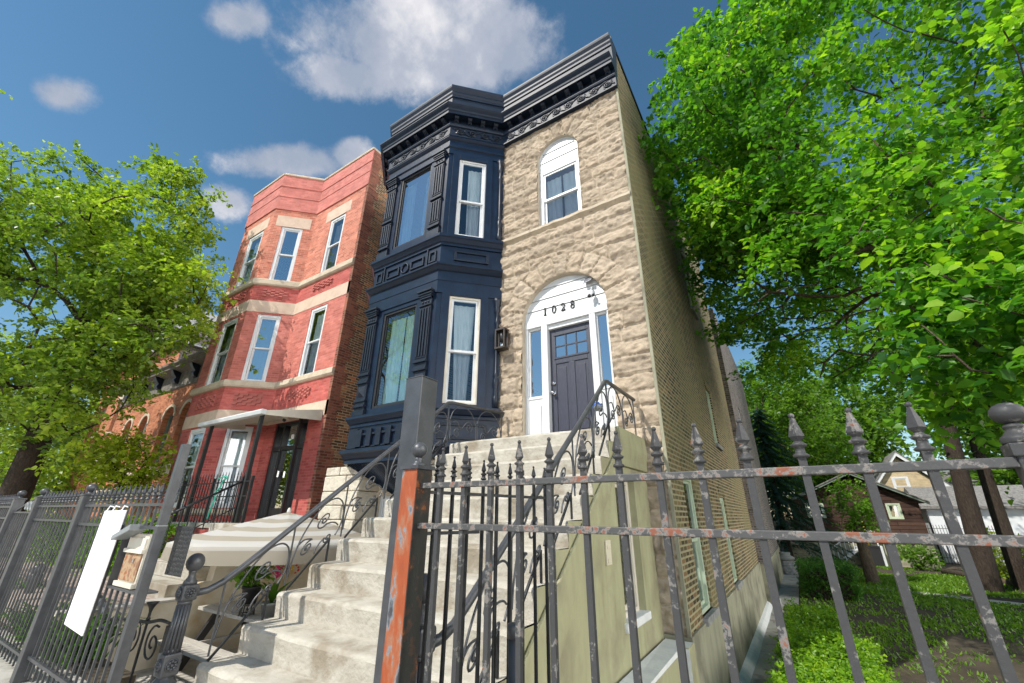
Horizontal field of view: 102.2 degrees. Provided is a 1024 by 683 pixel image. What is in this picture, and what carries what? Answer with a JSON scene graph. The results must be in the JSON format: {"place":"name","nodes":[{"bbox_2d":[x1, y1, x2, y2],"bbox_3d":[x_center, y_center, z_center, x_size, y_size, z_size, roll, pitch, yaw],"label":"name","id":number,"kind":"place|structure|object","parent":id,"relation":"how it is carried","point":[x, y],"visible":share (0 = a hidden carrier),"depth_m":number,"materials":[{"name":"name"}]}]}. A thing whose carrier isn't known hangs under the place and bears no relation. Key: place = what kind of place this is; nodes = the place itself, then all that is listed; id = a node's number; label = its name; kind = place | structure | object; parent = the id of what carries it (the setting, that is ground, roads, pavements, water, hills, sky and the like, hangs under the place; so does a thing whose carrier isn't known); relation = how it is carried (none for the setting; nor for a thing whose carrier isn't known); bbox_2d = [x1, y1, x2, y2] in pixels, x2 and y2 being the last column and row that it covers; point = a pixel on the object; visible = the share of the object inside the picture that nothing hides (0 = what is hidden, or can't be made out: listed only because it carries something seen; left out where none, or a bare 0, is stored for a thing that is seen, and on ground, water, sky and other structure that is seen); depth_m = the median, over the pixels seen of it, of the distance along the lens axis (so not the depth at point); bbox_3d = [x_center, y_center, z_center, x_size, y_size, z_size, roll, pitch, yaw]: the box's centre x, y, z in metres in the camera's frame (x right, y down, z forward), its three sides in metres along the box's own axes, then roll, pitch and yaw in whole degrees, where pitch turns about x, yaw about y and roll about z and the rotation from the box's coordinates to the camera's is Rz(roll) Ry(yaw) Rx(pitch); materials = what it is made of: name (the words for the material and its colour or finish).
{"place":"outdoors","nodes":[
{"label":"outdoors","id":0,"kind":"place"},
{"bbox_2d":[0,627,86,682],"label":"sidewalk","id":1,"kind":"structure","parent":0,"point":[6,670],"depth_m":4.11,"materials":[{"name":"concrete"}]},
{"bbox_2d":[0,484,97,682],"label":"picket fence","id":2,"kind":"object","parent":1,"relation":"on","point":[9,504],"visible":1,"depth_m":4.58,"materials":[{"name":"grey metal"}]},
{"bbox_2d":[0,494,41,579],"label":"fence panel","id":3,"kind":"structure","parent":2,"relation":"attached to","point":[18,529],"depth_m":5.56,"materials":[{"name":"grey metal"}]},
{"bbox_2d":[106,444,191,682],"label":"square post","id":4,"kind":"object","parent":1,"relation":"on","point":[117,669],"visible":1,"depth_m":3.17,"materials":[{"name":"grey metal"}]},
{"bbox_2d":[24,483,167,682],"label":"iron gate","id":5,"kind":"structure","parent":4,"relation":"attached to","point":[51,671],"depth_m":3.62,"materials":[{"name":"grey metal"}]},
{"bbox_2d":[64,505,127,635],"bbox_3d":[-3.689,1.987,3.674,0.540,0.985,0.041,-14,-27,30],"label":"sign board","id":6,"kind":"object","parent":5,"relation":"attached to","point":[88,587],"visible":1,"depth_m":3.63,"materials":[{"name":"white plastic"}]},
{"bbox_2d":[110,524,152,588],"bbox_3d":[-3.234,1.795,3.478,0.470,0.473,0.170,-14,-27,30],"label":"lock box","id":7,"kind":"object","parent":5,"relation":"attached to","point":[136,549],"visible":0.94,"depth_m":3.46,"materials":[{"name":"beige paint"}]},
{"bbox_2d":[151,553,204,682],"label":"newel post","id":8,"kind":"object","parent":1,"relation":"on","point":[167,664],"visible":1,"depth_m":3.20,"materials":[{"name":"grey metal"}]},
{"bbox_2d":[164,526,194,576],"bbox_3d":[-2.627,1.651,3.263,0.285,0.350,0.006,-14,-27,30],"label":"guard plate","id":9,"kind":"object","parent":8,"relation":"attached to","point":[179,552],"visible":1,"depth_m":3.25,"materials":[{"name":"grey metal"}]},
{"bbox_2d":[373,375,437,682],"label":"square post","id":10,"kind":"object","parent":1,"relation":"on","point":[418,419],"visible":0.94,"depth_m":2.28,"materials":[{"name":"grey metal"}]},
{"bbox_2d":[380,442,435,682],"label":"gate post","id":11,"kind":"object","parent":1,"relation":"on","point":[400,655],"visible":1,"depth_m":1.85,"materials":[{"name":"orange metal"}]},
{"bbox_2d":[419,454,550,682],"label":"open gate","id":12,"kind":"structure","parent":11,"relation":"attached to","point":[483,495],"depth_m":2.21,"materials":[{"name":"black metal"}]},
{"bbox_2d":[416,573,436,682],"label":"newel post","id":13,"kind":"object","parent":1,"relation":"on","point":[421,630],"visible":0.07,"depth_m":1.99,"materials":[{"name":"grey metal"}]},
{"bbox_2d":[417,402,1023,682],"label":"spear fence","id":14,"kind":"object","parent":1,"relation":"on","point":[1009,416],"visible":0.99,"depth_m":1.27,"materials":[{"name":"grey metal"}]},
{"bbox_2d":[0,541,108,627],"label":"front yard","id":15,"kind":"structure","parent":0,"point":[34,594],"depth_m":5.89,"materials":[{"name":"green plant"}]},
{"bbox_2d":[24,563,109,658],"bbox_3d":[-5.844,3.635,5.346,3.559,1.165,0.317,-14,-27,30],"label":"shrub","id":16,"kind":"object","parent":15,"relation":"on","point":[102,610],"visible":0.21,"depth_m":5.17,"materials":[{"name":"green plant"}]},
{"bbox_2d":[6,511,185,575],"bbox_3d":[-9.851,4.736,9.589,7.440,1.515,1.558,-14,-27,30],"label":"clipped hedge","id":17,"kind":"object","parent":15,"relation":"on","point":[171,527],"visible":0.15,"depth_m":9.02,"materials":[{"name":"green plant"}]},
{"bbox_2d":[63,423,178,512],"bbox_3d":[-10.386,3.813,10.666,3.568,3.558,2.376,-14,-27,30],"label":"bush","id":18,"kind":"object","parent":15,"relation":"on","point":[110,465],"visible":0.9,"depth_m":10.62,"materials":[{"name":"green plant"}]},
{"bbox_2d":[0,139,245,556],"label":"elm tree","id":19,"kind":"object","parent":15,"relation":"on","point":[121,306],"visible":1,"depth_m":11.23,"materials":[{"name":"green plant"}]},
{"bbox_2d":[88,348,207,532],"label":"orange brick house","id":20,"kind":"structure","parent":15,"relation":"on","point":[165,415],"depth_m":15.82,"materials":[{"name":"brick"}]},
{"bbox_2d":[154,414,173,462],"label":"window","id":21,"kind":"structure","parent":20,"relation":"in","point":[170,419],"depth_m":15.68,"materials":[{"name":"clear glass"}]},
{"bbox_2d":[147,523,239,597],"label":"neighbor steps","id":22,"kind":"structure","parent":15,"relation":"on","point":[163,585],"depth_m":6.20,"materials":[{"name":"concrete"}]},
{"bbox_2d":[165,522,230,541],"bbox_3d":[-6.408,4.638,9.333,3.200,1.000,1.380,-14,-27,30],"label":"red house porch","id":23,"kind":"object","parent":15,"relation":"on","point":[200,530],"visible":0.04,"depth_m":9.06,"materials":[{"name":"concrete"}]},
{"bbox_2d":[147,471,254,549],"bbox_3d":[-7.111,3.617,8.414,3.200,1.960,1.605,-14,-27,30],"label":"porch railing","id":24,"kind":"object","parent":23,"relation":"on","point":[247,495],"visible":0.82,"depth_m":8.66,"materials":[{"name":"black metal"}]},
{"bbox_2d":[206,476,228,518],"bbox_3d":[-6.407,3.391,8.992,0.483,0.881,0.029,-14,-27,30],"label":"green cord","id":25,"kind":"object","parent":24,"relation":"attached to","point":[223,480],"visible":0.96,"depth_m":9.05,"materials":[{"name":"teal plastic"}]},
{"bbox_2d":[182,409,322,522],"bbox_3d":[-6.330,2.950,9.924,2.970,2.610,1.475,-14,-27,30],"label":"porch awning","id":26,"kind":"object","parent":23,"relation":"on","point":[259,417],"visible":0.93,"depth_m":9.74,"materials":[{"name":"beige paint"}]},
{"bbox_2d":[0,621,135,682],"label":"garden bed","id":27,"kind":"object","parent":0,"point":[126,676],"visible":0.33,"depth_m":3.99,"materials":[{"name":"soil"}]},
{"bbox_2d":[1,598,125,642],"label":"daylily","id":28,"kind":"object","parent":27,"relation":"on","point":[33,617],"visible":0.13,"depth_m":4.82,"materials":[{"name":"green plant"}]},
{"bbox_2d":[4,612,144,669],"bbox_3d":[-4.654,3.173,4.389,1.479,0.331,1.144,-14,-27,30],"label":"daylily","id":29,"kind":"object","parent":27,"relation":"on","point":[92,640],"visible":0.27,"depth_m":4.29,"materials":[{"name":"green plant"}]},
{"bbox_2d":[2,566,155,603],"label":"paver path","id":30,"kind":"structure","parent":0,"point":[119,594],"depth_m":6.51,"materials":[{"name":"concrete"}]},
{"bbox_2d":[134,648,237,682],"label":"areaway floor","id":31,"kind":"structure","parent":0,"point":[187,674],"depth_m":5.17,"materials":[{"name":"concrete"}]},
{"bbox_2d":[107,601,170,682],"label":"garden gate","id":32,"kind":"structure","parent":31,"relation":"on","point":[151,606],"depth_m":3.73,"materials":[{"name":"black metal"}]},
{"bbox_2d":[154,600,273,671],"bbox_3d":[-3.367,3.854,5.268,2.200,0.655,1.220,-14,-27,30],"label":"picnic table","id":33,"kind":"object","parent":31,"relation":"on","point":[197,648],"visible":0.3,"depth_m":5.33,"materials":[{"name":"grey wood"}]},
{"bbox_2d":[255,565,290,617],"bbox_3d":[-3.052,3.179,5.354,0.605,0.660,0.584,0,-23,1],"label":"bromeliad","id":34,"kind":"object","parent":33,"relation":"on","point":[271,604],"visible":0.61,"depth_m":5.28,"materials":[{"name":"plant"}]},
{"bbox_2d":[160,508,360,582],"bbox_3d":[-3.494,3.503,6.099,2.759,1.945,2.759,-14,-27,30],"label":"patio umbrella","id":35,"kind":"object","parent":31,"relation":"on","point":[237,544],"visible":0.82,"depth_m":5.41,"materials":[{"name":"fabric"}]},
{"bbox_2d":[238,603,255,616],"bbox_3d":[-3.404,3.448,5.311,0.189,0.126,0.181,-14,-27,30],"label":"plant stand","id":36,"kind":"object","parent":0,"point":[247,609],"visible":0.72,"depth_m":5.26,"materials":[{"name":"black metal"}]},
{"bbox_2d":[230,565,284,604],"bbox_3d":[-3.349,3.062,5.473,0.611,0.704,0.607,6,-23,-12],"label":"potted plant","id":37,"kind":"object","parent":36,"relation":"on","point":[251,589],"visible":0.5,"depth_m":5.34,"materials":[{"name":"green plant"}]},
{"bbox_2d":[17,519,797,682],"bbox_3d":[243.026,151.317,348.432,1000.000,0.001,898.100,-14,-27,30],"label":"ground","id":38,"kind":"structure","parent":0,"point":[698,586],"depth_m":17.05,"materials":[{"name":"green plant"}]},
{"bbox_2d":[1,386,100,527],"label":"shade tree","id":39,"kind":"object","parent":38,"relation":"on","point":[57,450],"depth_m":32.25,"materials":[{"name":"green plant"}]},
{"bbox_2d":[0,392,103,525],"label":"shade tree","id":40,"kind":"object","parent":38,"relation":"on","point":[57,487],"visible":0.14,"depth_m":23.29,"materials":[{"name":"green plant"}]},
{"bbox_2d":[57,307,217,517],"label":"grey brick house","id":41,"kind":"structure","parent":38,"relation":"on","point":[109,425],"depth_m":24.02,"materials":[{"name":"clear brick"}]},
{"bbox_2d":[50,563,314,671],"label":"retaining wall","id":42,"kind":"structure","parent":38,"relation":"on","point":[164,608],"depth_m":5.93,"materials":[{"name":"beige paint"}]},
{"bbox_2d":[152,147,387,540],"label":"red brick house","id":43,"kind":"structure","parent":38,"relation":"on","point":[292,321],"depth_m":12.07,"materials":[{"name":"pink brick"}]},
{"bbox_2d":[175,435,197,502],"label":"window","id":44,"kind":"structure","parent":43,"relation":"in","point":[195,439],"depth_m":12.64,"materials":[{"name":"white paint"}]},
{"bbox_2d":[173,428,205,507],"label":"window","id":45,"kind":"structure","parent":43,"relation":"in","point":[201,430],"depth_m":11.56,"materials":[{"name":"white paint"}]},
{"bbox_2d":[211,335,227,382],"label":"window","id":46,"kind":"structure","parent":43,"relation":"in","point":[225,339],"depth_m":13.94,"materials":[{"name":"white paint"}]},
{"bbox_2d":[205,317,238,384],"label":"window","id":47,"kind":"structure","parent":43,"relation":"in","point":[217,353],"depth_m":12.75,"materials":[{"name":"white paint"}]},
{"bbox_2d":[209,427,253,507],"bbox_3d":[-7.472,3.325,11.027,0.650,2.080,0.202,5,-23,-11],"label":"window","id":48,"kind":"structure","parent":43,"relation":"in","point":[233,454],"depth_m":11.11,"materials":[{"name":"white paint"}]},
{"bbox_2d":[235,231,263,287],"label":"window","id":49,"kind":"structure","parent":43,"relation":"in","point":[252,261],"depth_m":14.07,"materials":[{"name":"white paint"}]},
{"bbox_2d":[241,314,280,381],"bbox_3d":[-7.439,0.204,12.287,0.520,2.150,0.515,-14,-27,30],"label":"window","id":50,"kind":"structure","parent":43,"relation":"in","point":[256,366],"depth_m":12.27,"materials":[{"name":"glass"}]},
{"bbox_2d":[256,419,308,519],"bbox_3d":[-5.752,3.265,10.481,1.520,2.470,0.160,-14,-27,30],"label":"door","id":51,"kind":"structure","parent":43,"relation":"in","point":[282,448],"depth_m":10.57,"materials":[{"name":"black wood"}]},
{"bbox_2d":[268,227,302,280],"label":"window","id":52,"kind":"structure","parent":43,"relation":"in","point":[289,240],"depth_m":13.56,"materials":[{"name":"white paint"}]},
{"bbox_2d":[298,304,327,375],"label":"window","id":53,"kind":"structure","parent":43,"relation":"in","point":[315,343],"depth_m":11.84,"materials":[{"name":"white paint"}]},
{"bbox_2d":[320,213,345,272],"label":"window","id":54,"kind":"structure","parent":43,"relation":"in","point":[335,247],"depth_m":13.14,"materials":[{"name":"white paint"}]},
{"bbox_2d":[194,426,699,682],"bbox_3d":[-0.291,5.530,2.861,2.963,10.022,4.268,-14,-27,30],"label":"front steps","id":55,"kind":"structure","parent":38,"relation":"on","point":[323,626],"depth_m":3.69,"materials":[{"name":"concrete"}]},
{"bbox_2d":[197,401,504,661],"bbox_3d":[-1.439,1.889,5.238,0.245,2.772,4.077,-16,-28,33],"label":"stair railing","id":56,"kind":"object","parent":55,"relation":"on","point":[260,553],"visible":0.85,"depth_m":4.23,"materials":[{"name":"grey metal"}]},
{"bbox_2d":[435,379,636,682],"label":"stair railing","id":57,"kind":"object","parent":55,"relation":"on","point":[472,596],"visible":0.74,"depth_m":3.36,"materials":[{"name":"grey metal"}]},
{"bbox_2d":[615,482,639,617],"bbox_3d":[1.235,2.294,4.706,0.090,1.400,0.700,-14,-27,30],"label":"window","id":58,"kind":"structure","parent":55,"relation":"in","point":[625,483],"depth_m":4.87,"materials":[{"name":"beige paint"}]},
{"bbox_2d":[318,32,783,682],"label":"greystone house","id":59,"kind":"structure","parent":38,"relation":"on","point":[524,210],"depth_m":8.14,"materials":[{"name":"stone"}]},
{"bbox_2d":[378,496,393,516],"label":"window","id":60,"kind":"structure","parent":59,"relation":"in","point":[382,501],"depth_m":7.91,"materials":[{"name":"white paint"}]},
{"bbox_2d":[371,304,416,408],"bbox_3d":[-2.242,0.301,8.156,0.960,2.020,0.202,-14,-27,30],"label":"window","id":61,"kind":"structure","parent":59,"relation":"in","point":[392,376],"depth_m":8.25,"materials":[{"name":"blue glass"}]},
{"bbox_2d":[393,164,431,248],"bbox_3d":[-2.263,-3.110,9.551,1.000,2.050,0.090,-14,-27,30],"label":"window","id":62,"kind":"structure","parent":59,"relation":"in","point":[413,204],"depth_m":9.58,"materials":[{"name":"blue glass"}]},
{"bbox_2d":[442,296,480,404],"bbox_3d":[-0.940,0.154,7.771,0.610,2.130,0.202,5,-23,-12],"label":"window","id":63,"kind":"structure","parent":59,"relation":"in","point":[463,315],"depth_m":7.78,"materials":[{"name":"beige paint"}]},
{"bbox_2d":[455,160,485,237],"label":"window","id":64,"kind":"structure","parent":59,"relation":"in","point":[475,202],"depth_m":9.15,"materials":[{"name":"white paint"}]},
{"bbox_2d":[494,327,508,351],"bbox_3d":[-0.182,-0.034,7.742,0.220,0.405,0.190,-14,-27,30],"label":"wall lantern","id":65,"kind":"object","parent":59,"relation":"attached to","point":[503,338],"depth_m":7.71,"materials":[{"name":"brown metal"}]},
{"bbox_2d":[539,156,581,224],"bbox_3d":[1.041,-3.038,8.547,0.950,1.475,0.202,-14,-27,30],"label":"window","id":66,"kind":"structure","parent":59,"relation":"in","point":[551,207],"depth_m":8.62,"materials":[{"name":"white paint"}]},
{"bbox_2d":[550,321,596,431],"bbox_3d":[1.014,0.687,6.971,0.820,2.115,0.140,-14,-27,30],"label":"door","id":67,"kind":"structure","parent":59,"relation":"in","point":[572,383],"depth_m":7.05,"materials":[{"name":"paint"}]},
{"bbox_2d":[583,277,594,297],"bbox_3d":[1.356,-0.962,7.262,0.224,0.496,0.180,-14,-27,30],"label":"security camera","id":68,"kind":"object","parent":59,"relation":"attached to","point":[591,294],"visible":0.99,"depth_m":7.16,"materials":[{"name":"white paint"}]},
{"bbox_2d":[683,480,709,614],"bbox_3d":[2.733,3.011,6.269,0.095,1.850,0.850,-14,-27,30],"label":"window","id":69,"kind":"structure","parent":59,"relation":"in","point":[705,603],"depth_m":6.45,"materials":[{"name":"white glass"}]},
{"bbox_2d":[706,391,716,442],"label":"window","id":70,"kind":"structure","parent":59,"relation":"in","point":[707,394],"depth_m":10.98,"materials":[{"name":"white glass"}]},
{"bbox_2d":[719,497,736,582],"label":"window","id":71,"kind":"structure","parent":59,"relation":"in","point":[721,499],"depth_m":9.13,"materials":[{"name":"white glass"}]},
{"bbox_2d":[737,364,821,512],"bbox_3d":[19.169,8.876,34.617,11.170,15.821,8.573,-14,-27,30],"label":"shade tree","id":72,"kind":"object","parent":38,"relation":"on","point":[762,412],"visible":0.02,"depth_m":33.79,"materials":[{"name":"green plant"}]},
{"bbox_2d":[0,0,1023,518],"label":"sky","id":73,"kind":"structure","parent":0,"point":[261,91],"materials":[{"name":"blue"}]},
{"bbox_2d":[750,574,798,682],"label":"side walk","id":74,"kind":"structure","parent":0,"point":[789,589],"depth_m":9.20,"materials":[{"name":"concrete"}]},
{"bbox_2d":[507,622,523,682],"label":"pipe post","id":75,"kind":"object","parent":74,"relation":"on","point":[511,648],"visible":0.56,"depth_m":2.04,"materials":[{"name":"grey metal"}]},
{"bbox_2d":[782,544,811,559],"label":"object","id":76,"kind":"structure","parent":74,"relation":"on","point":[802,553],"depth_m":22.68,"materials":[{"name":"grey plant"}]},
{"bbox_2d":[779,552,797,574],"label":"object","id":77,"kind":"object","parent":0,"point":[787,559],"visible":0.85,"depth_m":19.25,"materials":[{"name":"grey stone"}]},
{"bbox_2d":[799,561,1023,682],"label":"yard soil","id":78,"kind":"structure","parent":0,"point":[975,644],"depth_m":8.84,"materials":[{"name":"brown soil"}]},
{"bbox_2d":[737,349,833,461],"bbox_3d":[17.950,6.712,26.880,5.894,13.812,5.142,-14,-27,30],"label":"shade tree","id":79,"kind":"object","parent":78,"relation":"on","point":[798,406],"visible":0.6,"depth_m":26.91,"materials":[{"name":"green plant"}]},
{"bbox_2d":[749,404,857,568],"bbox_3d":[14.950,8.095,23.671,6.019,9.151,6.168,1,-23,0],"label":"spruce tree","id":80,"kind":"object","parent":78,"relation":"on","point":[777,492],"visible":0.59,"depth_m":22.87,"materials":[{"name":"green plant"}]},
{"bbox_2d":[752,385,862,515],"bbox_3d":[23.812,10.505,35.629,11.148,13.651,9.432,-14,-27,30],"label":"shade tree","id":81,"kind":"object","parent":78,"relation":"on","point":[835,409],"visible":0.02,"depth_m":34.11,"materials":[{"name":"green plant"}]},
{"bbox_2d":[754,409,874,503],"bbox_3d":[21.842,9.637,30.098,8.503,10.913,6.498,-14,-27,30],"label":"shade tree","id":82,"kind":"object","parent":78,"relation":"on","point":[838,435],"visible":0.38,"depth_m":29.63,"materials":[{"name":"green plant"}]},
{"bbox_2d":[773,597,860,641],"bbox_3d":[5.902,5.636,7.995,1.310,0.996,3.052,-14,-27,30],"label":"clipped hedge","id":83,"kind":"object","parent":78,"relation":"on","point":[826,618],"visible":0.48,"depth_m":7.83,"materials":[{"name":"green plant"}]},
{"bbox_2d":[793,556,865,601],"bbox_3d":[11.140,8.318,14.605,1.986,1.190,3.357,-14,-27,30],"label":"clipped hedge","id":84,"kind":"object","parent":78,"relation":"on","point":[812,573],"visible":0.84,"depth_m":13.63,"materials":[{"name":"green plant"}]},
{"bbox_2d":[637,0,1023,413],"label":"mulberry tree","id":85,"kind":"object","parent":78,"relation":"on","point":[760,203],"visible":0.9,"depth_m":8.22,"materials":[{"name":"green plant"}]},
{"bbox_2d":[763,623,901,682],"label":"clipped hedge","id":86,"kind":"object","parent":78,"relation":"on","point":[818,659],"visible":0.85,"depth_m":5.60,"materials":[{"name":"green plant"}]},
{"bbox_2d":[753,369,937,479],"bbox_3d":[31.193,10.836,40.675,15.396,17.107,11.684,-14,-27,30],"label":"shade tree","id":87,"kind":"object","parent":78,"relation":"on","point":[879,436],"visible":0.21,"depth_m":38.16,"materials":[{"name":"green plant"}]},
{"bbox_2d":[833,542,857,560],"bbox_3d":[19.097,11.641,23.540,1.565,1.970,1.045,-14,-27,30],"label":"wooden stair","id":88,"kind":"object","parent":78,"relation":"on","point":[854,550],"visible":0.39,"depth_m":23.04,"materials":[{"name":"white"}]},
{"bbox_2d":[817,474,889,583],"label":"tree","id":89,"kind":"object","parent":78,"relation":"on","point":[870,572],"visible":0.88,"depth_m":17.43,"materials":[{"name":"green plant"}]},
{"bbox_2d":[785,474,941,568],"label":"brown cottage","id":90,"kind":"structure","parent":78,"relation":"on","point":[910,519],"depth_m":23.62,"materials":[{"name":"brown wood siding"},{"name":"roof shingle"},{"name":"white painted trim"}]},
{"bbox_2d":[885,503,903,518],"bbox_3d":[21.714,9.627,23.452,0.650,0.850,0.090,-14,-27,30],"label":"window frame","id":91,"kind":"structure","parent":90,"relation":"in","point":[887,505],"depth_m":23.44,"materials":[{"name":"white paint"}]},
{"bbox_2d":[794,264,1018,592],"bbox_3d":[19.971,2.091,17.998,11.666,15.533,10.283,-14,-27,30],"label":"shade tree","id":92,"kind":"object","parent":78,"relation":"on","point":[983,557],"visible":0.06,"depth_m":16.36,"materials":[{"name":"green plant"}]},
{"bbox_2d":[799,564,1023,682],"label":"grass","id":93,"kind":"structure","parent":78,"relation":"on","point":[936,583],"depth_m":11.90,"materials":[{"name":"green plant"}]},
{"bbox_2d":[896,544,946,571],"bbox_3d":[20.954,11.091,21.408,1.676,1.716,2.143,16,-27,-32],"label":"garden bush","id":94,"kind":"object","parent":78,"relation":"on","point":[930,559],"visible":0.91,"depth_m":21.22,"materials":[{"name":"green plant"}]},
{"bbox_2d":[842,171,1023,458],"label":"mulberry tree","id":95,"kind":"object","parent":78,"relation":"on","point":[939,331],"visible":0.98,"depth_m":4.96,"materials":[{"name":"green plant"}]},
{"bbox_2d":[857,298,1023,589],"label":"shade tree","id":96,"kind":"object","parent":78,"relation":"on","point":[1013,559],"visible":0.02,"depth_m":16.60,"materials":[{"name":"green plant"}]},
{"bbox_2d":[874,451,1012,516],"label":"beige house","id":97,"kind":"structure","parent":78,"relation":"on","point":[900,481],"depth_m":32.27,"materials":[{"name":"white paint"}]},
{"bbox_2d":[891,476,910,488],"bbox_3d":[30.380,11.265,32.151,1.000,1.400,0.095,-14,-27,30],"label":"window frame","id":98,"kind":"structure","parent":97,"relation":"in","point":[893,478],"depth_m":32.28,"materials":[{"name":"white paint"}]},
{"bbox_2d":[896,337,1021,485],"bbox_3d":[38.680,5.886,28.999,17.083,17.259,11.912,-14,-27,30],"label":"shade tree","id":99,"kind":"object","parent":78,"relation":"on","point":[1002,476],"visible":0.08,"depth_m":29.88,"materials":[{"name":"green plant"}]},
{"bbox_2d":[925,512,998,564],"bbox_3d":[26.180,11.380,23.863,3.750,2.800,0.106,-14,-27,30],"label":"alley fence","id":100,"kind":"object","parent":78,"relation":"on","point":[932,530],"visible":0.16,"depth_m":24.29,"materials":[{"name":"black metal"}]},
{"bbox_2d":[904,485,1023,564],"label":"white garage","id":101,"kind":"structure","parent":78,"relation":"on","point":[1015,512],"depth_m":25.47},
{"bbox_2d":[959,521,1005,564],"bbox_3d":[27.999,11.917,24.460,2.700,2.300,0.040,-14,-27,30],"label":"garage door","id":102,"kind":"structure","parent":101,"relation":"in","point":[987,524],"depth_m":24.55,"materials":[{"name":"white paint"}]},
{"bbox_2d":[940,568,1011,585],"bbox_3d":[20.218,10.131,17.623,0.267,0.280,5.267,-5,-23,13],"label":"garden log","id":103,"kind":"object","parent":78,"relation":"on","point":[961,573],"visible":0.27,"depth_m":18.94,"materials":[{"name":"brown wood"}]},
{"bbox_2d":[963,527,1023,578],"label":"garden bush","id":104,"kind":"object","parent":78,"relation":"on","point":[1002,569],"visible":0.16,"depth_m":17.22,"materials":[{"name":"green plant"}]},
{"bbox_2d":[865,585,1023,605],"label":"garden path","id":105,"kind":"structure","parent":0,"point":[996,601],"depth_m":13.62,"materials":[{"name":"concrete"}]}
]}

